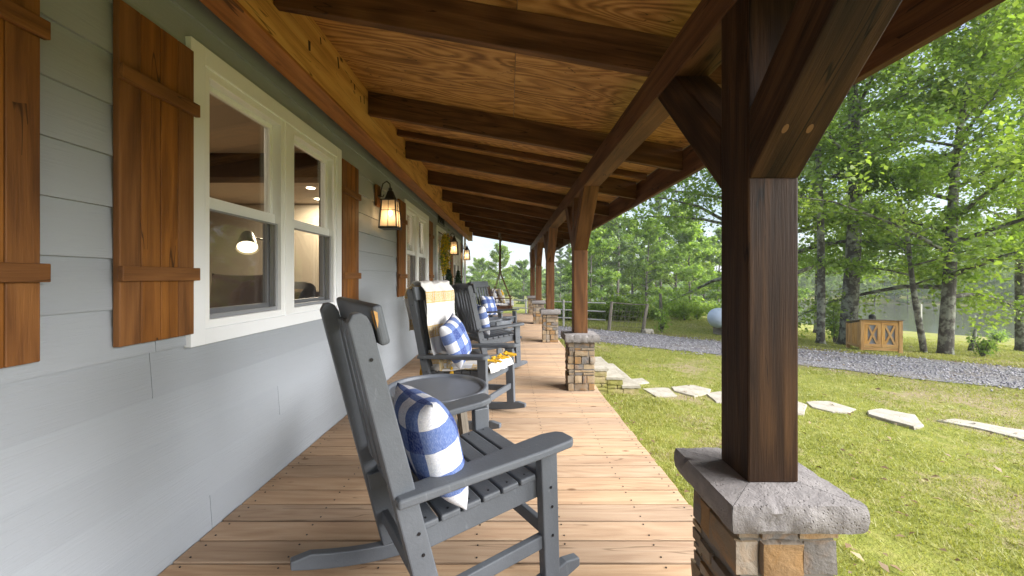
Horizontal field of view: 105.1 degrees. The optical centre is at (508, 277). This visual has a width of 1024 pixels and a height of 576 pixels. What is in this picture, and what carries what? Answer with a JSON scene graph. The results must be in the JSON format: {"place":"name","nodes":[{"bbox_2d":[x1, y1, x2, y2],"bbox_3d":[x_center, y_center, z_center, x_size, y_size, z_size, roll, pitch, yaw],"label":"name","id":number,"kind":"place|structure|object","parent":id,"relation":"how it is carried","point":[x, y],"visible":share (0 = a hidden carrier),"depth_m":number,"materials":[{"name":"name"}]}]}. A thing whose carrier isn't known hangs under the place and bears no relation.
{"place":"outdoors","nodes":[
{"label":"outdoors","id":0,"kind":"place"},
{"bbox_2d":[463,21,1019,278],"label":"sky","id":1,"kind":"structure","parent":0,"point":[479,247],"materials":[{"name":"white"}]},
{"bbox_2d":[477,275,1023,575],"bbox_3d":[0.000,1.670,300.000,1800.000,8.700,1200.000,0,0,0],"label":"lawn","id":2,"kind":"structure","parent":0,"point":[872,547],"depth_m":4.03,"materials":[{"name":"plant"}]},
{"bbox_2d":[0,0,465,575],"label":"house","id":3,"kind":"structure","parent":2,"relation":"on","point":[158,414],"depth_m":1.60,"materials":[{"name":"grey"}]},
{"bbox_2d":[236,231,262,254],"bbox_3d":[-2.405,0.399,3.967,0.284,1.643,1.047,0,0,0],"label":"floor lamp","id":4,"kind":"object","parent":3,"relation":"on","point":[246,244],"visible":0.38,"depth_m":3.53,"materials":[{"name":"metal"}]},
{"bbox_2d":[184,36,341,347],"bbox_3d":[-1.482,-0.382,2.545,0.122,1.396,1.582,0,0,0],"label":"window","id":5,"kind":"structure","parent":3,"relation":"in","point":[283,130],"depth_m":2.44,"materials":[{"name":"white paint"}]},
{"bbox_2d":[294,282,315,298],"bbox_3d":[-2.226,0.630,3.311,0.940,1.179,0.824,0,0,10],"label":"armchair","id":6,"kind":"object","parent":3,"relation":"on","point":[309,290],"visible":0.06,"depth_m":3.49,"materials":[{"name":"grey fabric"}]},
{"bbox_2d":[210,273,262,307],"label":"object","id":7,"kind":"object","parent":6,"relation":"on","point":[230,290],"visible":0.45,"depth_m":3.13,"materials":[{"name":"brown fabric"}]},
{"bbox_2d":[375,181,401,229],"bbox_3d":[-1.322,-0.788,4.270,0.266,0.527,0.201,0,0,0],"label":"wall lantern","id":8,"kind":"object","parent":3,"relation":"attached to","point":[389,213],"depth_m":4.20,"materials":[{"name":"glass"}]},
{"bbox_2d":[403,199,428,299],"bbox_3d":[-1.482,-0.382,6.190,0.122,1.396,1.580,0,0,0],"label":"window","id":9,"kind":"structure","parent":3,"relation":"in","point":[416,215],"depth_m":6.15,"materials":[{"name":"white paint"}]},
{"bbox_2d":[158,313,695,575],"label":"porch deck","id":10,"kind":"structure","parent":3,"relation":"attached to","point":[625,508],"depth_m":2.05,"materials":[{"name":"brown wood"}]},
{"bbox_2d":[290,297,579,575],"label":"rocking chair","id":11,"kind":"object","parent":10,"relation":"on","point":[497,474],"visible":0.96,"depth_m":1.43,"materials":[{"name":"grey paint"}]},
{"bbox_2d":[393,382,467,509],"bbox_3d":[-0.289,0.585,1.408,0.178,0.376,0.376,-20,8,-31],"label":"checked pillow","id":12,"kind":"object","parent":11,"relation":"on","point":[427,424],"visible":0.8,"depth_m":1.27,"materials":[{"name":"blue fabric"}]},
{"bbox_2d":[388,374,487,436],"bbox_3d":[-0.450,0.949,2.450,0.636,0.542,0.636,0,0,0],"label":"side table","id":13,"kind":"object","parent":10,"relation":"on","point":[444,388],"visible":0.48,"depth_m":2.53,"materials":[{"name":"paint"}]},
{"bbox_2d":[445,269,457,316],"bbox_3d":[-1.167,0.521,7.627,0.482,1.392,0.501,0,0,0],"label":"potted tree","id":14,"kind":"object","parent":10,"relation":"on","point":[448,277],"visible":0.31,"depth_m":7.60,"materials":[{"name":"green plant"}]},
{"bbox_2d":[407,285,525,429],"bbox_3d":[-0.404,0.648,3.448,0.980,1.138,0.704,0,0,24],"label":"rocking chair","id":15,"kind":"object","parent":10,"relation":"on","point":[416,296],"visible":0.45,"depth_m":3.31,"materials":[{"name":"grey paint"}]},
{"bbox_2d":[405,280,516,374],"bbox_3d":[-0.432,0.438,3.418,0.937,0.830,0.532,0,0,24],"label":"throw blanket","id":16,"kind":"object","parent":15,"relation":"on","point":[440,296],"visible":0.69,"depth_m":3.38,"materials":[{"name":"white fabric"}]},
{"bbox_2d":[439,313,471,368],"bbox_3d":[-0.444,0.531,3.319,0.166,0.390,0.390,-22,7,11],"label":"checked pillow","id":17,"kind":"object","parent":16,"relation":"on","point":[455,339],"visible":0.91,"depth_m":3.18,"materials":[{"name":"blue fabric"}]},
{"bbox_2d":[452,283,527,367],"bbox_3d":[-0.311,0.648,5.265,0.980,1.138,0.704,0,0,-30],"label":"rocking chair","id":18,"kind":"object","parent":10,"relation":"on","point":[466,309],"visible":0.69,"depth_m":5.16,"materials":[{"name":"grey paint"}]},
{"bbox_2d":[476,304,489,334],"bbox_3d":[-0.393,0.547,5.217,0.181,0.400,0.400,-18,13,-29],"label":"checked pillow","id":19,"kind":"object","parent":18,"relation":"on","point":[483,317],"visible":0.44,"depth_m":5.06,"materials":[{"name":"blue fabric"}]},
{"bbox_2d":[479,318,511,352],"bbox_3d":[-0.270,0.949,6.280,0.636,0.542,0.636,0,0,0],"label":"side table","id":20,"kind":"object","parent":10,"relation":"on","point":[504,321],"visible":0.19,"depth_m":6.14,"materials":[{"name":"grey paint"}]},
{"bbox_2d":[470,281,521,342],"bbox_3d":[-0.311,0.648,7.455,0.980,1.138,0.704,0,0,30],"label":"rocking chair","id":21,"kind":"object","parent":10,"relation":"on","point":[482,285],"visible":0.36,"depth_m":7.51,"materials":[{"name":"grey paint"}]},
{"bbox_2d":[481,296,496,314],"bbox_3d":[-0.371,0.547,7.513,0.175,0.400,0.400,-21,-14,28],"label":"checked pillow","id":22,"kind":"object","parent":21,"relation":"on","point":[488,303],"visible":0.82,"depth_m":7.40,"materials":[{"name":"blue fabric"}]},
{"bbox_2d":[527,296,535,314],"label":"stone pillar","id":23,"kind":"structure","parent":10,"relation":"on","point":[530,306],"depth_m":12.78,"materials":[{"name":"beige stone"}]},
{"bbox_2d":[529,250,534,295],"bbox_3d":[0.782,-0.126,12.920,0.150,1.468,1.282,0,0,0],"label":"porch post","id":24,"kind":"object","parent":23,"relation":"on","point":[532,271],"visible":0.94,"depth_m":12.85,"materials":[{"name":"brown wood"}]},
{"bbox_2d":[531,300,545,323],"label":"stone pillar","id":25,"kind":"structure","parent":10,"relation":"on","point":[538,305],"depth_m":10.16,"materials":[{"name":"beige stone"}]},
{"bbox_2d":[534,242,542,299],"bbox_3d":[0.782,-0.126,10.300,0.150,1.468,1.282,0,0,0],"label":"porch post","id":26,"kind":"object","parent":25,"relation":"on","point":[538,248],"visible":0.93,"depth_m":10.22,"materials":[{"name":"brown wood"}]},
{"bbox_2d":[539,309,560,342],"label":"stone pillar","id":27,"kind":"structure","parent":10,"relation":"on","point":[549,325],"depth_m":7.31,"materials":[{"name":"beige stone"}]},
{"bbox_2d":[543,228,557,308],"bbox_3d":[0.782,-0.126,7.450,0.150,1.468,1.282,0,0,0],"label":"porch post","id":28,"kind":"object","parent":27,"relation":"on","point":[550,238],"visible":0.99,"depth_m":7.38,"materials":[{"name":"brown wood"}]},
{"bbox_2d":[561,331,599,390],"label":"stone pillar","id":29,"kind":"structure","parent":10,"relation":"on","point":[579,361],"depth_m":4.19,"materials":[{"name":"beige stone"}]},
{"bbox_2d":[565,186,598,332],"bbox_3d":[0.782,-0.126,4.330,0.150,1.468,1.282,0,0,0],"label":"porch post","id":30,"kind":"object","parent":29,"relation":"on","point":[580,212],"visible":1,"depth_m":4.25,"materials":[{"name":"brown wood"}]},
{"bbox_2d":[674,447,869,575],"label":"stone pillar","id":31,"kind":"structure","parent":10,"relation":"on","point":[742,526],"depth_m":1.10,"materials":[{"name":"grey stone"}]},
{"bbox_2d":[658,0,901,481],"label":"porch post","id":32,"kind":"object","parent":31,"relation":"on","point":[753,127],"visible":1,"depth_m":1.16,"materials":[{"name":"brown wood"}]},
{"bbox_2d":[436,225,445,280],"bbox_3d":[-1.468,0.090,8.360,0.150,2.260,1.120,0,0,0],"label":"front door","id":33,"kind":"structure","parent":3,"relation":"in","point":[438,236],"depth_m":7.80,"materials":[{"name":"white paint"}]},
{"bbox_2d":[439,230,451,275],"bbox_3d":[-1.324,-0.486,8.371,0.232,1.095,0.861,0,0,0],"label":"wreath","id":34,"kind":"object","parent":3,"relation":"hanging from","point":[444,258],"visible":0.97,"depth_m":8.19,"materials":[{"name":"yellow plant"}]},
{"bbox_2d":[447,233,458,254],"bbox_3d":[-1.322,-0.788,9.250,0.266,0.527,0.201,0,0,0],"label":"wall lantern","id":35,"kind":"object","parent":3,"relation":"attached to","point":[454,250],"depth_m":9.17,"materials":[{"name":"glass"}]},
{"bbox_2d":[452,235,460,284],"bbox_3d":[-1.482,-0.382,10.790,0.122,1.396,1.520,0,0,0],"label":"window","id":36,"kind":"structure","parent":3,"relation":"in","point":[456,258],"depth_m":10.97,"materials":[{"name":"white paint"}]},
{"bbox_2d":[462,243,469,259],"bbox_3d":[-1.322,-0.788,12.080,0.266,0.527,0.201,0,0,0],"label":"wall lantern","id":37,"kind":"object","parent":3,"relation":"attached to","point":[466,254],"depth_m":12.01,"materials":[{"name":"glass"}]},
{"bbox_2d":[199,0,1005,250],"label":"porch roof","id":38,"kind":"structure","parent":3,"relation":"attached to","point":[524,122],"depth_m":2.67,"materials":[{"name":"brown wood"}]},
{"bbox_2d":[487,233,511,308],"bbox_3d":[-0.254,-0.162,11.300,0.708,2.103,1.400,0,0,0],"label":"porch swing","id":39,"kind":"object","parent":38,"relation":"hanging from","point":[499,274],"visible":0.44,"depth_m":10.71,"materials":[{"name":"brown wood"}]},
{"bbox_2d":[466,256,493,297],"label":"woodland tree","id":40,"kind":"object","parent":2,"relation":"on","point":[481,264],"visible":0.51,"depth_m":71.54,"materials":[{"name":"green plant"}]},
{"bbox_2d":[467,256,492,293],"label":"woodland tree","id":41,"kind":"object","parent":2,"relation":"on","point":[475,260],"visible":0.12,"depth_m":99.98,"materials":[{"name":"green plant"}]},
{"bbox_2d":[478,243,522,297],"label":"woodland tree","id":42,"kind":"object","parent":2,"relation":"on","point":[494,255],"visible":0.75,"depth_m":65.32,"materials":[{"name":"green plant"}]},
{"bbox_2d":[507,259,535,303],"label":"woodland tree","id":43,"kind":"object","parent":2,"relation":"on","point":[519,270],"visible":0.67,"depth_m":69.31,"materials":[{"name":"green plant"}]},
{"bbox_2d":[476,298,605,325],"bbox_3d":[-0.665,1.308,15.198,8.912,1.037,0.068,0,0,30],"label":"pipe fence","id":44,"kind":"object","parent":2,"relation":"on","point":[563,309],"visible":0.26,"depth_m":13.69,"materials":[{"name":"metal"}]},
{"bbox_2d":[542,277,561,300],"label":"woodland tree","id":45,"kind":"object","parent":2,"relation":"on","point":[556,283],"visible":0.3,"depth_m":71.27,"materials":[{"name":"green plant"}]},
{"bbox_2d":[554,248,570,302],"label":"pine tree","id":46,"kind":"object","parent":2,"relation":"on","point":[560,252],"visible":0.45,"depth_m":74.38,"materials":[{"name":"green plant"}]},
{"bbox_2d":[555,292,571,319],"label":"shrub","id":47,"kind":"object","parent":2,"relation":"on","point":[568,306],"visible":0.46,"depth_m":15.54,"materials":[{"name":"green plant"}]},
{"bbox_2d":[557,243,571,294],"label":"pine tree","id":48,"kind":"object","parent":2,"relation":"on","point":[566,253],"visible":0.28,"depth_m":71.16,"materials":[{"name":"green plant"}]},
{"bbox_2d":[557,254,603,299],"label":"woodland tree","id":49,"kind":"object","parent":2,"relation":"on","point":[565,279],"visible":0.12,"depth_m":50.22,"materials":[{"name":"green plant"}]},
{"bbox_2d":[561,226,621,301],"bbox_3d":[7.557,-0.779,36.362,5.636,8.040,5.474,0,0,17],"label":"woodland tree","id":50,"kind":"object","parent":2,"relation":"on","point":[598,245],"visible":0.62,"depth_m":35.52,"materials":[{"name":"green plant"}]},
{"bbox_2d":[588,296,616,318],"bbox_3d":[3.596,1.281,15.909,1.404,1.002,1.566,0,0,-16],"label":"shrub","id":51,"kind":"object","parent":2,"relation":"on","point":[597,315],"visible":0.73,"depth_m":15.77,"materials":[{"name":"green plant"}]},
{"bbox_2d":[566,216,644,301],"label":"woodland tree","id":52,"kind":"object","parent":2,"relation":"on","point":[610,289],"visible":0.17,"depth_m":41.40,"materials":[{"name":"green plant"}]},
{"bbox_2d":[588,299,631,319],"bbox_3d":[4.117,1.321,15.967,1.789,0.910,1.604,0,0,22],"label":"shrub","id":53,"kind":"object","parent":2,"relation":"on","point":[616,313],"visible":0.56,"depth_m":15.54,"materials":[{"name":"green plant"}]},
{"bbox_2d":[589,215,638,296],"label":"woodland tree","id":54,"kind":"object","parent":2,"relation":"on","point":[626,287],"visible":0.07,"depth_m":59.27,"materials":[{"name":"green plant"}]},
{"bbox_2d":[594,357,640,393],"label":"stone steps","id":55,"kind":"structure","parent":2,"relation":"on","point":[610,377],"depth_m":5.79,"materials":[{"name":"stone"}]},
{"bbox_2d":[594,213,648,299],"bbox_3d":[10.985,-3.444,38.207,4.983,13.458,4.884,0,0,28],"label":"pine tree","id":56,"kind":"object","parent":2,"relation":"on","point":[619,259],"visible":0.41,"depth_m":37.91,"materials":[{"name":"green plant"}]},
{"bbox_2d":[606,291,641,320],"bbox_3d":[4.738,1.171,15.781,1.611,1.253,1.797,0,0,27],"label":"shrub","id":57,"kind":"object","parent":2,"relation":"on","point":[618,298],"visible":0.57,"depth_m":15.52,"materials":[{"name":"green plant"}]},
{"bbox_2d":[607,302,648,331],"bbox_3d":[3.797,1.312,12.536,1.295,1.034,0.171,0,0,25],"label":"wire fence","id":58,"kind":"object","parent":2,"relation":"on","point":[610,320],"visible":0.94,"depth_m":12.57,"materials":[{"name":"grey metal"}]},
{"bbox_2d":[604,216,668,300],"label":"woodland tree","id":59,"kind":"object","parent":2,"relation":"on","point":[627,274],"visible":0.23,"depth_m":45.47,"materials":[{"name":"green plant"}]},
{"bbox_2d":[618,297,656,320],"bbox_3d":[5.047,1.268,15.747,1.723,1.032,1.544,0,0,22],"label":"shrub","id":60,"kind":"object","parent":2,"relation":"on","point":[636,311],"visible":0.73,"depth_m":15.40,"materials":[{"name":"green plant"}]},
{"bbox_2d":[614,217,688,304],"bbox_3d":[14.208,-1.452,39.791,6.735,9.770,6.229,0,0,-9],"label":"woodland tree","id":61,"kind":"object","parent":2,"relation":"on","point":[641,251],"visible":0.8,"depth_m":39.63,"materials":[{"name":"green plant"}]},
{"bbox_2d":[633,232,678,301],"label":"woodland tree","id":62,"kind":"object","parent":2,"relation":"on","point":[656,283],"visible":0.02,"depth_m":63.83,"materials":[{"name":"green plant"}]},
{"bbox_2d":[643,387,676,397],"bbox_3d":[2.260,1.746,5.828,0.425,0.094,0.459,0,0,0],"label":"flagstone","id":63,"kind":"object","parent":2,"relation":"on","point":[661,392],"visible":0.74,"depth_m":5.79,"materials":[{"name":"stone"}]},
{"bbox_2d":[646,192,674,288],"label":"pine tree","id":64,"kind":"object","parent":2,"relation":"on","point":[657,212],"visible":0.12,"depth_m":49.74,"materials":[{"name":"green plant"}]},
{"bbox_2d":[650,305,672,332],"bbox_3d":[4.725,1.320,12.161,0.622,0.906,0.550,0,0,0],"label":"young bush","id":65,"kind":"object","parent":2,"relation":"on","point":[662,320],"visible":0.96,"depth_m":12.13,"materials":[{"name":"green plant"}]},
{"bbox_2d":[664,304,680,317],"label":"shrub","id":66,"kind":"object","parent":2,"relation":"on","point":[672,311],"visible":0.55,"depth_m":16.51,"materials":[{"name":"green plant"}]},
{"bbox_2d":[630,199,720,297],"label":"woodland tree","id":67,"kind":"object","parent":2,"relation":"on","point":[668,276],"visible":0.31,"depth_m":41.47,"materials":[{"name":"green plant"}]},
{"bbox_2d":[674,298,702,320],"bbox_3d":[7.010,1.318,15.687,1.180,0.930,1.317,0,0,-15],"label":"shrub","id":68,"kind":"object","parent":2,"relation":"on","point":[683,310],"visible":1,"depth_m":15.57,"materials":[{"name":"green plant"}]},
{"bbox_2d":[660,222,720,306],"bbox_3d":[16.380,-1.006,35.939,5.406,8.479,5.844,0,0,14],"label":"woodland tree","id":69,"kind":"object","parent":2,"relation":"on","point":[682,237],"visible":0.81,"depth_m":35.39,"materials":[{"name":"green plant"}]},
{"bbox_2d":[671,385,710,397],"bbox_3d":[2.764,1.744,5.950,0.569,0.094,0.518,0,0,-31],"label":"flagstone","id":70,"kind":"object","parent":2,"relation":"on","point":[692,390],"visible":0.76,"depth_m":5.88,"materials":[{"name":"stone"}]},
{"bbox_2d":[673,234,720,302],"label":"woodland tree","id":71,"kind":"object","parent":2,"relation":"on","point":[714,238],"visible":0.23,"depth_m":43.56,"materials":[{"name":"green plant"}]},
{"bbox_2d":[689,301,708,319],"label":"shrub","id":72,"kind":"object","parent":2,"relation":"on","point":[698,315],"visible":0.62,"depth_m":16.18,"materials":[{"name":"green plant"}]},
{"bbox_2d":[693,227,720,303],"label":"woodland tree","id":73,"kind":"object","parent":2,"relation":"on","point":[717,231],"visible":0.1,"depth_m":49.76,"materials":[{"name":"green plant"}]},
{"bbox_2d":[707,308,720,334],"bbox_3d":[6.924,1.305,11.947,1.850,0.965,0.602,0,0,-12],"label":"propane tank","id":74,"kind":"object","parent":2,"relation":"on","point":[714,317],"visible":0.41,"depth_m":11.69,"materials":[{"name":"metal"}]},
{"bbox_2d":[707,391,720,402],"bbox_3d":[3.136,1.746,5.589,0.610,0.094,0.560,0,0,0],"label":"flagstone","id":75,"kind":"object","parent":2,"relation":"on","point":[715,397],"visible":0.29,"depth_m":5.59,"materials":[{"name":"stone"}]},
{"bbox_2d":[467,252,1014,295],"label":"woods","id":76,"kind":"object","parent":2,"relation":"on","point":[680,284],"visible":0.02,"depth_m":124.73,"materials":[{"name":"green plant"}]},
{"bbox_2d":[558,326,1023,390],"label":"gravel drive","id":77,"kind":"structure","parent":2,"relation":"on","point":[975,380],"depth_m":7.67,"materials":[{"name":"gravel"}]},
{"bbox_2d":[561,338,1023,575],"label":"fallen leaves","id":78,"kind":"object","parent":2,"relation":"on","point":[882,565],"visible":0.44,"depth_m":3.29,"materials":[{"name":"plant"}]},
{"bbox_2d":[798,402,806,414],"bbox_3d":[3.672,1.746,5.218,0.649,0.095,0.690,0,0,0],"label":"flagstone","id":79,"kind":"object","parent":2,"relation":"on","point":[801,410],"visible":0.22,"depth_m":5.08,"materials":[{"name":"stone"}]},
{"bbox_2d":[589,13,1023,316],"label":"broadleaf tree","id":80,"kind":"object","parent":2,"relation":"on","point":[710,194],"visible":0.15,"depth_m":12.38,"materials":[{"name":"green plant"}]},
{"bbox_2d":[798,275,814,300],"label":"woodland tree","id":81,"kind":"object","parent":2,"relation":"on","point":[804,281],"visible":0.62,"depth_m":82.38,"materials":[{"name":"green plant"}]},
{"bbox_2d":[798,266,814,311],"bbox_3d":[27.665,1.037,40.351,5.377,7.672,5.223,0,0,6],"label":"woodland tree","id":82,"kind":"object","parent":2,"relation":"on","point":[802,292],"visible":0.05,"depth_m":38.48,"materials":[{"name":"green plant"}]},
{"bbox_2d":[701,84,943,332],"bbox_3d":[14.447,-4.497,18.299,9.939,14.561,10.424,0,0,0],"label":"broadleaf tree","id":83,"kind":"object","parent":2,"relation":"on","point":[864,277],"visible":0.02,"depth_m":17.58,"materials":[{"name":"green plant"}]},
{"bbox_2d":[806,401,855,413],"bbox_3d":[4.243,1.747,5.173,0.528,0.094,0.492,0,0,0],"label":"flagstone","id":84,"kind":"object","parent":2,"relation":"on","point":[829,407],"visible":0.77,"depth_m":5.13,"materials":[{"name":"stone"}]},
{"bbox_2d":[825,297,840,342],"bbox_3d":[9.827,1.327,11.825,0.834,1.444,1.025,0,0,0],"label":"young bush","id":85,"kind":"object","parent":2,"relation":"on","point":[834,322],"visible":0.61,"depth_m":11.78,"materials":[{"name":"green plant"}]},
{"bbox_2d":[825,274,841,297],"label":"woodland tree","id":86,"kind":"object","parent":2,"relation":"on","point":[832,281],"visible":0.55,"depth_m":83.49,"materials":[{"name":"green plant"}]},
{"bbox_2d":[844,319,904,352],"bbox_3d":[8.953,1.411,9.637,0.840,0.825,0.780,0,0,18],"label":"wooden enclosure","id":87,"kind":"object","parent":2,"relation":"on","point":[875,334],"visible":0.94,"depth_m":9.34,"materials":[{"name":"brown wood"}]},
{"bbox_2d":[864,322,880,346],"bbox_3d":[8.688,1.369,9.370,0.327,0.590,0.031,0,0,18],"label":"door","id":88,"kind":"structure","parent":87,"relation":"in","point":[872,330],"depth_m":9.37,"materials":[{"name":"brown wood"}]},
{"bbox_2d":[881,322,898,347],"bbox_3d":[9.009,1.369,9.267,0.327,0.590,0.031,0,0,18],"label":"door","id":89,"kind":"structure","parent":87,"relation":"in","point":[889,331],"depth_m":9.26,"materials":[{"name":"brown wood"}]},
{"bbox_2d":[861,263,896,302],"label":"woodland tree","id":90,"kind":"object","parent":2,"relation":"on","point":[874,282],"visible":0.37,"depth_m":74.66,"materials":[{"name":"green plant"}]},
{"bbox_2d":[871,261,896,297],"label":"woodland tree","id":91,"kind":"object","parent":2,"relation":"on","point":[885,283],"visible":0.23,"depth_m":81.66,"materials":[{"name":"green plant"}]},
{"bbox_2d":[867,408,923,429],"bbox_3d":[4.733,1.729,4.752,0.541,0.094,0.534,0,0,-19],"label":"flagstone","id":92,"kind":"object","parent":2,"relation":"on","point":[911,421],"visible":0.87,"depth_m":4.71,"materials":[{"name":"stone"}]},
{"bbox_2d":[884,281,906,301],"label":"woodland tree","id":93,"kind":"object","parent":2,"relation":"on","point":[895,296],"visible":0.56,"depth_m":76.54,"materials":[{"name":"green plant"}]},
{"bbox_2d":[892,276,921,302],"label":"woodland tree","id":94,"kind":"object","parent":2,"relation":"on","point":[906,294],"visible":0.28,"depth_m":72.96,"materials":[{"name":"green plant"}]},
{"bbox_2d":[798,0,1023,354],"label":"forked tree","id":95,"kind":"object","parent":2,"relation":"on","point":[950,297],"visible":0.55,"depth_m":9.28,"materials":[{"name":"green plant"}]},
{"bbox_2d":[798,147,1023,352],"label":"forked tree","id":96,"kind":"object","parent":2,"relation":"on","point":[915,178],"visible":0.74,"depth_m":9.72,"materials":[{"name":"green plant"}]},
{"bbox_2d":[798,34,1023,344],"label":"broadleaf tree","id":97,"kind":"object","parent":2,"relation":"on","point":[821,295],"visible":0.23,"depth_m":9.80,"materials":[{"name":"green plant"}]},
{"bbox_2d":[799,34,1023,345],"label":"broadleaf tree","id":98,"kind":"object","parent":2,"relation":"on","point":[850,298],"visible":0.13,"depth_m":10.62,"materials":[{"name":"green plant"}]},
{"bbox_2d":[834,0,1023,275],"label":"broadleaf tree","id":99,"kind":"object","parent":2,"relation":"on","point":[970,43],"visible":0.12,"depth_m":10.46,"materials":[{"name":"green plant"}]},
{"bbox_2d":[837,0,1023,351],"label":"broadleaf tree","id":100,"kind":"object","parent":2,"relation":"on","point":[1019,325],"visible":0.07,"depth_m":12.96,"materials":[{"name":"green plant"}]},
{"bbox_2d":[919,276,941,302],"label":"woodland tree","id":101,"kind":"object","parent":2,"relation":"on","point":[931,296],"visible":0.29,"depth_m":72.49,"materials":[{"name":"green plant"}]},
{"bbox_2d":[937,419,1023,440],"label":"flagstone","id":102,"kind":"object","parent":2,"relation":"on","point":[1007,431],"visible":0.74,"depth_m":4.42,"materials":[{"name":"stone"}]},
{"bbox_2d":[966,330,1004,356],"bbox_3d":[11.508,1.636,9.474,0.641,0.687,0.574,0,0,40],"label":"young bush","id":103,"kind":"object","parent":2,"relation":"on","point":[984,346],"visible":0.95,"depth_m":9.46,"materials":[{"name":"green plant"}]},
{"bbox_2d":[973,272,1002,302],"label":"woodland tree","id":104,"kind":"object","parent":2,"relation":"on","point":[985,284],"visible":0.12,"depth_m":70.14,"materials":[{"name":"green plant"}]},
{"bbox_2d":[975,253,1014,299],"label":"woodland tree","id":105,"kind":"object","parent":2,"relation":"on","point":[1000,274],"visible":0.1,"depth_m":70.52,"materials":[{"name":"green plant"}]},
{"bbox_2d":[978,265,1013,305],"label":"woodland tree","id":106,"kind":"object","parent":2,"relation":"on","point":[999,289],"visible":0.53,"depth_m":66.91,"materials":[{"name":"green plant"}]},
{"bbox_2d":[983,328,1011,342],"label":"young bush","id":107,"kind":"object","parent":2,"relation":"on","point":[1002,336],"visible":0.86,"depth_m":22.27,"materials":[{"name":"green plant"}]},
{"bbox_2d":[554,290,1013,337],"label":"lake","id":108,"kind":"structure","parent":0,"point":[930,318],"depth_m":49.87,"materials":[{"name":"grey liquid"}]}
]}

